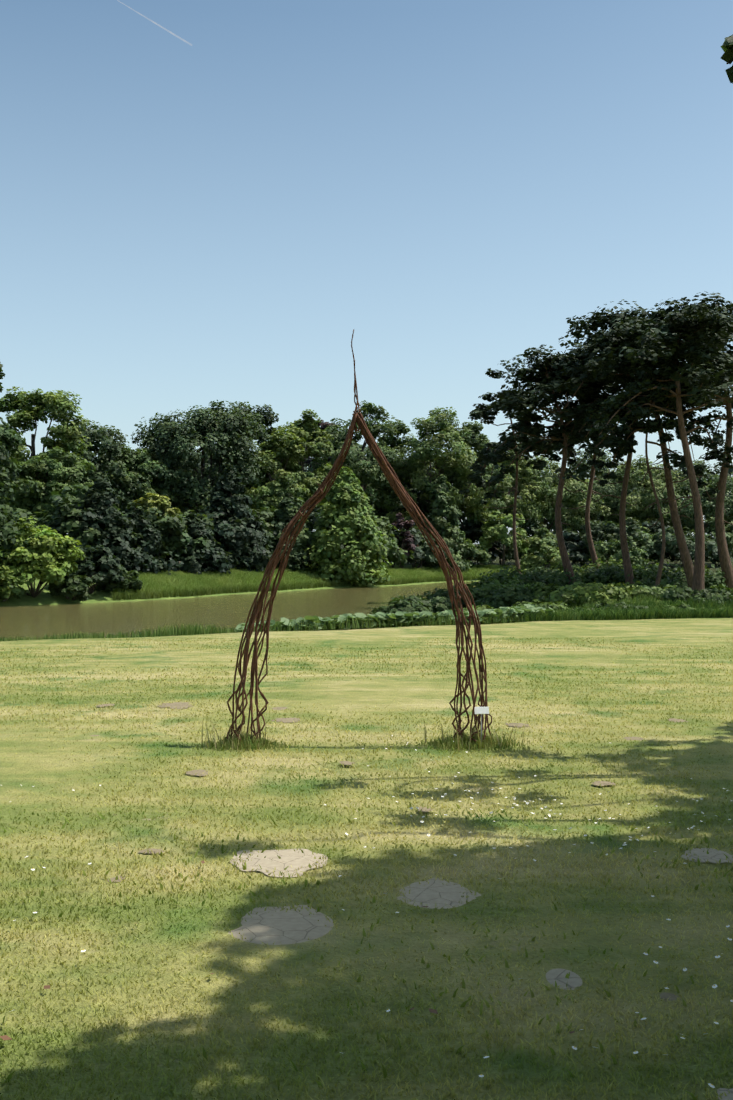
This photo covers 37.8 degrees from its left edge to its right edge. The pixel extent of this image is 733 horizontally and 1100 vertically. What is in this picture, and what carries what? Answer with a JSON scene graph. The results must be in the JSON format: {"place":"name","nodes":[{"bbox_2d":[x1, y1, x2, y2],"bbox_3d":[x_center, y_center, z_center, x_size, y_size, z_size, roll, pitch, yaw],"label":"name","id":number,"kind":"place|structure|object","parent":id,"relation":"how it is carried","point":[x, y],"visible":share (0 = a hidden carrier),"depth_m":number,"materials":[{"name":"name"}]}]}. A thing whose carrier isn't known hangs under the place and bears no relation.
{"place":"outdoors","nodes":[
{"label":"outdoors","id":0,"kind":"place"},
{"bbox_2d":[0,386,92,506],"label":"tree","id":1,"kind":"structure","parent":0,"point":[65,434],"depth_m":99.07,"materials":[{"name":"plant"}]},
{"bbox_2d":[25,419,151,510],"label":"tree","id":2,"kind":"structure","parent":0,"point":[104,437],"depth_m":105.50,"materials":[{"name":"plant"}]},
{"bbox_2d":[96,441,182,517],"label":"tree","id":3,"kind":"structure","parent":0,"point":[140,462],"depth_m":109.06,"materials":[{"name":"plant"}]},
{"bbox_2d":[0,581,478,639],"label":"pond water","id":4,"kind":"structure","parent":0,"point":[227,611],"depth_m":64.92,"materials":[{"name":"liquid"}]},
{"bbox_2d":[232,425,311,517],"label":"tree","id":5,"kind":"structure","parent":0,"point":[280,488],"depth_m":117.04,"materials":[{"name":"plant"}]},
{"bbox_2d":[260,409,334,562],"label":"tree","id":6,"kind":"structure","parent":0,"point":[317,440],"depth_m":122.10,"materials":[{"name":"plant"}]},
{"bbox_2d":[309,400,409,503],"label":"tree","id":7,"kind":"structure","parent":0,"point":[369,467],"depth_m":133.06,"materials":[{"name":"plant"}]},
{"bbox_2d":[0,544,732,1099],"bbox_3d":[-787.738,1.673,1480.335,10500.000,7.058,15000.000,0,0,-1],"label":"grass lawn","id":8,"kind":"structure","parent":0,"point":[400,694],"depth_m":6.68,"materials":[{"name":"plant"}]},
{"bbox_2d":[0,559,18,597],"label":"shrub","id":9,"kind":"object","parent":8,"relation":"on","point":[7,585],"visible":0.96,"depth_m":69.29,"materials":[{"name":"green plant"}]},
{"bbox_2d":[0,573,26,600],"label":"shrub","id":10,"kind":"object","parent":8,"relation":"on","point":[19,591],"visible":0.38,"depth_m":69.59,"materials":[{"name":"green plant"}]},
{"bbox_2d":[0,362,37,577],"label":"redwood tree","id":11,"kind":"object","parent":8,"relation":"on","point":[12,441],"visible":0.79,"depth_m":71.37,"materials":[{"name":"green plant"}]},
{"bbox_2d":[2,508,41,528],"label":"understorey shrub","id":12,"kind":"object","parent":8,"relation":"on","point":[24,513],"visible":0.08,"depth_m":84.49,"materials":[{"name":"green plant"}]},
{"bbox_2d":[0,516,84,597],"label":"round shrub","id":13,"kind":"object","parent":8,"relation":"on","point":[52,555],"visible":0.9,"depth_m":70.96,"materials":[{"name":"green plant"}]},
{"bbox_2d":[26,512,73,537],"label":"understorey shrub","id":14,"kind":"object","parent":8,"relation":"on","point":[55,522],"depth_m":86.70,"materials":[{"name":"green plant"}]},
{"bbox_2d":[8,446,95,520],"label":"tree","id":15,"kind":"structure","parent":8,"relation":"on","point":[55,465],"depth_m":92.99,"materials":[{"name":"green plant"}]},
{"bbox_2d":[47,574,91,601],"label":"shrub","id":16,"kind":"object","parent":8,"relation":"on","point":[78,585],"visible":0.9,"depth_m":72.68,"materials":[{"name":"green plant"}]},
{"bbox_2d":[34,484,136,547],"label":"understorey shrub","id":17,"kind":"object","parent":8,"relation":"on","point":[68,512],"visible":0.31,"depth_m":84.36,"materials":[{"name":"green plant"}]},
{"bbox_2d":[66,544,125,593],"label":"shrub","id":18,"kind":"object","parent":8,"relation":"on","point":[104,565],"visible":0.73,"depth_m":75.42,"materials":[{"name":"green plant"}]},
{"bbox_2d":[69,477,146,575],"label":"yew tree","id":19,"kind":"object","parent":8,"relation":"on","point":[115,524],"visible":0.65,"depth_m":84.51,"materials":[{"name":"green plant"}]},
{"bbox_2d":[94,567,142,590],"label":"shrub","id":20,"kind":"object","parent":8,"relation":"on","point":[130,581],"visible":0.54,"depth_m":77.45,"materials":[{"name":"green plant"}]},
{"bbox_2d":[112,504,171,561],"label":"understorey shrub","id":21,"kind":"object","parent":8,"relation":"on","point":[125,511],"visible":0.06,"depth_m":93.78,"materials":[{"name":"green plant"}]},
{"bbox_2d":[123,508,183,575],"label":"yew tree","id":22,"kind":"object","parent":8,"relation":"on","point":[147,534],"visible":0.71,"depth_m":87.22,"materials":[{"name":"green plant"}]},
{"bbox_2d":[133,493,179,556],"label":"yellow tree","id":23,"kind":"object","parent":8,"relation":"on","point":[152,500],"visible":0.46,"depth_m":91.51,"materials":[{"name":"green plant"}]},
{"bbox_2d":[124,502,190,559],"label":"understorey shrub","id":24,"kind":"object","parent":8,"relation":"on","point":[177,539],"visible":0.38,"depth_m":89.86,"materials":[{"name":"green plant"}]},
{"bbox_2d":[158,510,217,563],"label":"understorey shrub","id":25,"kind":"object","parent":8,"relation":"on","point":[206,521],"visible":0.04,"depth_m":92.49,"materials":[{"name":"green plant"}]},
{"bbox_2d":[153,513,238,574],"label":"yew tree","id":26,"kind":"object","parent":8,"relation":"on","point":[193,562],"visible":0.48,"depth_m":92.28,"materials":[{"name":"green plant"}]},
{"bbox_2d":[130,400,265,515],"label":"tree","id":27,"kind":"object","parent":8,"relation":"on","point":[173,445],"visible":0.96,"depth_m":111.82,"materials":[{"name":"green plant"}]},
{"bbox_2d":[166,505,270,566],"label":"understorey shrub","id":28,"kind":"object","parent":8,"relation":"on","point":[226,527],"visible":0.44,"depth_m":97.15,"materials":[{"name":"green plant"}]},
{"bbox_2d":[190,401,283,495],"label":"tree","id":29,"kind":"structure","parent":8,"relation":"on","point":[269,419],"depth_m":124.79,"materials":[{"name":"green plant"}]},
{"bbox_2d":[201,465,273,571],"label":"dark conifer tree","id":30,"kind":"object","parent":8,"relation":"on","point":[228,485],"visible":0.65,"depth_m":98.44,"materials":[{"name":"green plant"}]},
{"bbox_2d":[251,509,277,549],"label":"understorey shrub","id":31,"kind":"object","parent":8,"relation":"on","point":[269,534],"visible":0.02,"depth_m":104.04,"materials":[{"name":"green plant"}]},
{"bbox_2d":[258,511,291,547],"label":"understorey shrub","id":32,"kind":"object","parent":8,"relation":"on","point":[270,516],"visible":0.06,"depth_m":105.40,"materials":[{"name":"green plant"}]},
{"bbox_2d":[264,492,313,570],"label":"yew tree","id":33,"kind":"object","parent":8,"relation":"on","point":[295,558],"visible":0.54,"depth_m":104.87,"materials":[{"name":"green plant"}]},
{"bbox_2d":[260,497,318,552],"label":"understorey shrub","id":34,"kind":"object","parent":8,"relation":"on","point":[300,534],"visible":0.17,"depth_m":105.16,"materials":[{"name":"green plant"}]},
{"bbox_2d":[304,506,331,565],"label":"understorey shrub","id":35,"kind":"object","parent":8,"relation":"on","point":[312,518],"visible":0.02,"depth_m":110.75,"materials":[{"name":"green plant"}]},
{"bbox_2d":[304,419,335,509],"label":"copper beech tree","id":36,"kind":"object","parent":8,"relation":"on","point":[323,424],"depth_m":139.66,"materials":[{"name":"green plant"}]},
{"bbox_2d":[0,858,654,1039],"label":"dead leaves","id":37,"kind":"object","parent":8,"relation":"on","point":[5,1037],"visible":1,"depth_m":4.09,"materials":[{"name":"brown plant"}]},
{"bbox_2d":[302,466,392,587],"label":"bald cypress tree","id":38,"kind":"object","parent":8,"relation":"on","point":[346,513],"visible":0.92,"depth_m":104.33,"materials":[{"name":"green plant"}]},
{"bbox_2d":[306,440,391,519],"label":"tree","id":39,"kind":"object","parent":8,"relation":"on","point":[357,445],"depth_m":161.29,"materials":[{"name":"green plant"}]},
{"bbox_2d":[226,329,491,748],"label":"rebar arch sculpture","id":40,"kind":"structure","parent":8,"relation":"on","point":[319,495],"depth_m":10.95,"materials":[{"name":"metal"}]},
{"bbox_2d":[197,719,528,751],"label":"grass tufts","id":41,"kind":"object","parent":8,"relation":"on","point":[463,742],"visible":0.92,"depth_m":10.83,"materials":[{"name":"plant"}]},
{"bbox_2d":[0,564,732,640],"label":"tall bank grass","id":42,"kind":"structure","parent":8,"relation":"on","point":[162,584],"depth_m":55.80,"materials":[{"name":"plant"}]},
{"bbox_2d":[9,735,732,1087],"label":"daisies","id":43,"kind":"object","parent":8,"relation":"on","point":[533,859],"visible":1,"depth_m":6.52,"materials":[{"name":"white plant"}]},
{"bbox_2d":[90,702,688,1001],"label":"worn soil spots","id":44,"kind":"object","parent":8,"relation":"on","point":[663,996],"visible":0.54,"depth_m":9.95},
{"bbox_2d":[369,516,413,565],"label":"understorey shrub","id":45,"kind":"object","parent":8,"relation":"on","point":[395,554],"visible":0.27,"depth_m":119.94,"materials":[{"name":"green plant"}]},
{"bbox_2d":[234,603,554,631],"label":"waterside plants","id":46,"kind":"object","parent":8,"relation":"on","point":[410,618],"visible":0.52,"depth_m":40.73,"materials":[{"name":"green plant"}]},
{"bbox_2d":[366,421,427,513],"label":"tree","id":47,"kind":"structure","parent":8,"relation":"on","point":[396,442],"depth_m":141.83,"materials":[{"name":"green plant"}]},
{"bbox_2d":[367,598,432,615],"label":"shrub","id":48,"kind":"object","parent":8,"relation":"on","point":[406,606],"visible":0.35,"depth_m":57.58,"materials":[{"name":"green plant"}]},
{"bbox_2d":[382,526,424,566],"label":"understorey shrub","id":49,"kind":"object","parent":8,"relation":"on","point":[417,554],"visible":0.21,"depth_m":123.52,"materials":[{"name":"green plant"}]},
{"bbox_2d":[391,513,418,568],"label":"purple shrub","id":50,"kind":"object","parent":8,"relation":"on","point":[399,523],"visible":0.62,"depth_m":122.44,"materials":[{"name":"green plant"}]},
{"bbox_2d":[388,528,442,567],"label":"understorey shrub","id":51,"kind":"object","parent":8,"relation":"on","point":[429,556],"visible":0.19,"depth_m":125.48,"materials":[{"name":"green plant"}]},
{"bbox_2d":[391,595,463,612],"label":"shrub","id":52,"kind":"object","parent":8,"relation":"on","point":[439,604],"visible":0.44,"depth_m":58.81,"materials":[{"name":"green plant"}]},
{"bbox_2d":[374,407,492,523],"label":"plane tree","id":53,"kind":"object","parent":8,"relation":"on","point":[424,452],"visible":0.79,"depth_m":133.37,"materials":[{"name":"green plant"}]},
{"bbox_2d":[414,474,475,571],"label":"conifer tree","id":54,"kind":"object","parent":8,"relation":"on","point":[457,544],"visible":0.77,"depth_m":128.23,"materials":[{"name":"green plant"}]},
{"bbox_2d":[418,588,496,607],"bbox_3d":[5.517,2.915,61.764,5.081,1.750,4.599,0,0,-1],"label":"shrub","id":55,"kind":"object","parent":8,"relation":"on","point":[478,594],"visible":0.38,"depth_m":60.79,"materials":[{"name":"green plant"}]},
{"bbox_2d":[462,540,491,565],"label":"shrub","id":56,"kind":"object","parent":8,"relation":"on","point":[482,555],"visible":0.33,"depth_m":130.49,"materials":[{"name":"green plant"}]},
{"bbox_2d":[228,848,732,1099],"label":"bare soil patches","id":57,"kind":"object","parent":8,"relation":"on","point":[275,925],"visible":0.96,"depth_m":5.53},
{"bbox_2d":[474,707,488,743],"bbox_3d":[1.170,1.823,10.873,0.150,0.456,0.033,0,0,-5],"label":"sign","id":58,"kind":"object","parent":8,"relation":"on","point":[481,710],"visible":0.73,"depth_m":10.87,"materials":[{"name":"silver metal"}]},
{"bbox_2d":[459,518,510,564],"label":"understorey shrub","id":59,"kind":"object","parent":8,"relation":"on","point":[473,530],"visible":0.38,"depth_m":137.87,"materials":[{"name":"green plant"}]},
{"bbox_2d":[453,575,533,594],"bbox_3d":[7.786,2.514,63.652,5.728,2.072,5.649,0,0,-1],"label":"shrub","id":60,"kind":"object","parent":8,"relation":"on","point":[490,586],"visible":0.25,"depth_m":63.84,"materials":[{"name":"green plant"}]},
{"bbox_2d":[478,510,530,565],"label":"maple tree","id":61,"kind":"object","parent":8,"relation":"on","point":[493,529],"visible":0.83,"depth_m":132.97,"materials":[{"name":"green plant"}]},
{"bbox_2d":[487,534,525,564],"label":"understorey shrub","id":62,"kind":"object","parent":8,"relation":"on","point":[509,553],"visible":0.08,"depth_m":138.96,"materials":[{"name":"green plant"}]},
{"bbox_2d":[475,585,550,608],"bbox_3d":[8.164,2.754,57.865,4.348,1.669,4.090,0,0,19],"label":"shrub","id":63,"kind":"object","parent":8,"relation":"on","point":[505,596],"visible":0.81,"depth_m":56.72,"materials":[{"name":"green plant"}]},
{"bbox_2d":[459,388,573,572],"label":"pine","id":64,"kind":"object","parent":8,"relation":"on","point":[477,467],"visible":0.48,"depth_m":74.08,"materials":[{"name":"green plant"}]},
{"bbox_2d":[463,474,576,542],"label":"tree","id":65,"kind":"object","parent":8,"relation":"on","point":[553,528],"depth_m":189.08,"materials":[{"name":"green plant"}]},
{"bbox_2d":[478,564,564,584],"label":"shrub","id":66,"kind":"object","parent":8,"relation":"on","point":[500,575],"visible":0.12,"depth_m":68.82,"materials":[{"name":"green plant"}]},
{"bbox_2d":[496,517,555,560],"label":"understorey shrub","id":67,"kind":"object","parent":8,"relation":"on","point":[531,525],"visible":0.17,"depth_m":144.31,"materials":[{"name":"green plant"}]},
{"bbox_2d":[518,528,561,567],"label":"understorey shrub","id":68,"kind":"object","parent":8,"relation":"on","point":[543,534],"visible":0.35,"depth_m":139.23,"materials":[{"name":"green plant"}]},
{"bbox_2d":[512,599,571,610],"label":"shrub","id":69,"kind":"object","parent":8,"relation":"on","point":[560,604],"visible":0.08,"depth_m":51.83,"materials":[{"name":"green plant"}]},
{"bbox_2d":[520,538,568,570],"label":"shrub","id":70,"kind":"object","parent":8,"relation":"on","point":[552,554],"visible":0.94,"depth_m":130.90,"materials":[{"name":"green plant"}]},
{"bbox_2d":[479,345,634,582],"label":"pine","id":71,"kind":"object","parent":8,"relation":"on","point":[518,404],"visible":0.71,"depth_m":65.95,"materials":[{"name":"green plant"}]},
{"bbox_2d":[528,581,587,607],"bbox_3d":[10.936,2.586,56.628,4.699,1.914,4.628,0,0,-1],"label":"shrub","id":72,"kind":"object","parent":8,"relation":"on","point":[539,589],"visible":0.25,"depth_m":56.06,"materials":[{"name":"green plant"}]},
{"bbox_2d":[546,529,591,565],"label":"understorey shrub","id":73,"kind":"object","parent":8,"relation":"on","point":[572,539],"visible":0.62,"depth_m":141.29,"materials":[{"name":"green plant"}]},
{"bbox_2d":[526,362,621,568],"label":"pine","id":74,"kind":"object","parent":8,"relation":"on","point":[539,465],"visible":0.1,"depth_m":69.14,"materials":[{"name":"green plant"}]},
{"bbox_2d":[519,562,641,586],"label":"shrub","id":75,"kind":"object","parent":8,"relation":"on","point":[609,571],"visible":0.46,"depth_m":65.94,"materials":[{"name":"green plant"}]},
{"bbox_2d":[567,520,608,566],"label":"understorey shrub","id":76,"kind":"object","parent":8,"relation":"on","point":[586,558],"visible":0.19,"depth_m":143.33,"materials":[{"name":"green plant"}]},
{"bbox_2d":[548,582,635,605],"bbox_3d":[12.042,2.505,55.976,5.115,1.703,4.385,0,0,-1],"label":"shrub","id":77,"kind":"object","parent":8,"relation":"on","point":[593,591],"visible":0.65,"depth_m":54.82,"materials":[{"name":"green plant"}]},
{"bbox_2d":[567,517,655,566],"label":"understorey shrub","id":78,"kind":"object","parent":8,"relation":"on","point":[613,533],"visible":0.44,"depth_m":140.95,"materials":[{"name":"green plant"}]},
{"bbox_2d":[590,536,648,567],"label":"shrub","id":79,"kind":"object","parent":8,"relation":"on","point":[605,548],"visible":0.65,"depth_m":133.53,"materials":[{"name":"green plant"}]},
{"bbox_2d":[566,473,672,534],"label":"tree","id":80,"kind":"object","parent":8,"relation":"on","point":[598,519],"depth_m":186.34,"materials":[{"name":"green plant"}]},
{"bbox_2d":[555,340,686,583],"bbox_3d":[15.954,-5.432,65.082,8.646,15.527,6.630,0,0,-1],"label":"pine","id":81,"kind":"object","parent":8,"relation":"on","point":[627,565],"visible":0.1,"depth_m":64.17,"materials":[{"name":"green plant"}]},
{"bbox_2d":[595,601,648,609],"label":"shrub","id":82,"kind":"object","parent":8,"relation":"on","point":[602,604],"visible":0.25,"depth_m":51.78,"materials":[{"name":"green plant"}]},
{"bbox_2d":[561,557,683,585],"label":"shrub","id":83,"kind":"object","parent":8,"relation":"on","point":[584,573],"visible":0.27,"depth_m":66.56,"materials":[{"name":"green plant"}]},
{"bbox_2d":[603,525,665,562],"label":"understorey shrub","id":84,"kind":"object","parent":8,"relation":"on","point":[645,541],"visible":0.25,"depth_m":142.06,"materials":[{"name":"green plant"}]},
{"bbox_2d":[544,299,732,587],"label":"pine","id":85,"kind":"object","parent":8,"relation":"on","point":[599,343],"visible":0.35,"depth_m":61.47,"materials":[{"name":"green plant"}]},
{"bbox_2d":[602,581,676,599],"bbox_3d":[14.724,2.493,57.123,4.659,1.688,4.089,0,0,-1],"label":"shrub","id":86,"kind":"object","parent":8,"relation":"on","point":[639,590],"visible":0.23,"depth_m":55.74,"materials":[{"name":"green plant"}]},
{"bbox_2d":[562,291,732,591],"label":"pine","id":87,"kind":"object","parent":8,"relation":"on","point":[704,319],"visible":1,"depth_m":57.70,"materials":[{"name":"green plant"}]},
{"bbox_2d":[577,370,719,586],"bbox_3d":[16.016,-3.750,60.198,7.691,12.691,4.198,0,0,-1],"label":"pine","id":88,"kind":"object","parent":8,"relation":"on","point":[647,427],"visible":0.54,"depth_m":59.96,"materials":[{"name":"green plant"}]},
{"bbox_2d":[635,517,678,564],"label":"understorey shrub","id":89,"kind":"object","parent":8,"relation":"on","point":[655,528],"visible":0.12,"depth_m":145.44,"materials":[{"name":"green plant"}]},
{"bbox_2d":[605,563,725,590],"bbox_3d":[18.509,2.006,65.921,9.286,2.507,7.866,0,0,-1],"label":"shrub","id":90,"kind":"object","parent":8,"relation":"on","point":[665,580],"visible":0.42,"depth_m":64.21,"materials":[{"name":"green plant"}]},
{"bbox_2d":[655,602,695,611],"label":"shrub","id":91,"kind":"object","parent":8,"relation":"on","point":[684,606],"visible":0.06,"depth_m":51.60,"materials":[{"name":"green plant"}]},
{"bbox_2d":[641,527,715,567],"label":"understorey shrub","id":92,"kind":"object","parent":8,"relation":"on","point":[670,540],"visible":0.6,"depth_m":141.00,"materials":[{"name":"green plant"}]},
{"bbox_2d":[655,583,732,605],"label":"shrub","id":93,"kind":"object","parent":8,"relation":"on","point":[685,592],"visible":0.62,"depth_m":54.77,"materials":[{"name":"green plant"}]},
{"bbox_2d":[658,305,732,592],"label":"pine","id":94,"kind":"object","parent":8,"relation":"on","point":[725,561],"visible":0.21,"depth_m":63.21,"materials":[{"name":"green plant"}]},
{"bbox_2d":[667,566,725,591],"bbox_3d":[21.423,2.201,66.426,9.362,2.494,6.962,0,0,-1],"label":"shrub","id":95,"kind":"object","parent":8,"relation":"on","point":[709,576],"visible":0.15,"depth_m":64.05,"materials":[{"name":"green plant"}]},
{"bbox_2d":[665,534,732,564],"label":"understorey shrub","id":96,"kind":"object","parent":8,"relation":"on","point":[714,560],"visible":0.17,"depth_m":144.62,"materials":[{"name":"green plant"}]},
{"bbox_2d":[689,461,732,527],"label":"tree","id":97,"kind":"object","parent":8,"relation":"on","point":[730,471],"visible":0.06,"depth_m":192.50,"materials":[{"name":"green plant"}]},
{"bbox_2d":[691,516,732,566],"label":"understorey shrub","id":98,"kind":"object","parent":8,"relation":"on","point":[728,534],"visible":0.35,"depth_m":146.40,"materials":[{"name":"green plant"}]},
{"bbox_2d":[720,35,732,83],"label":"shade tree","id":99,"kind":"object","parent":8,"relation":"on","point":[727,48],"visible":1,"depth_m":9.01,"materials":[{"name":"green plant"}]},
{"bbox_2d":[0,0,732,543],"label":"sky","id":100,"kind":"structure","parent":0,"point":[202,202],"materials":[{"name":"blue"}]},
{"bbox_2d":[374,457,433,561],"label":"tree","id":101,"kind":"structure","parent":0,"point":[423,507],"depth_m":140.54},
{"bbox_2d":[428,421,511,562],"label":"tree","id":102,"kind":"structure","parent":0,"point":[469,431],"depth_m":138.48,"materials":[{"name":"plant"}]},
{"bbox_2d":[464,441,548,564],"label":"tree","id":103,"kind":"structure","parent":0,"point":[530,507],"depth_m":144.27,"materials":[{"name":"plant"}]},
{"bbox_2d":[497,456,610,554],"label":"tree","id":104,"kind":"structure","parent":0,"point":[577,501],"depth_m":148.34,"materials":[{"name":"plant"}]},
{"bbox_2d":[544,449,655,563],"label":"tree","id":105,"kind":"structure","parent":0,"point":[609,489],"depth_m":152.43,"materials":[{"name":"plant"}]},
{"bbox_2d":[599,455,694,561],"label":"tree","id":106,"kind":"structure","parent":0,"point":[638,470],"depth_m":150.74,"materials":[{"name":"plant"}]},
{"bbox_2d":[634,459,732,532],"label":"tree","id":107,"kind":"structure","parent":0,"point":[708,505],"depth_m":151.19,"materials":[{"name":"plant"}]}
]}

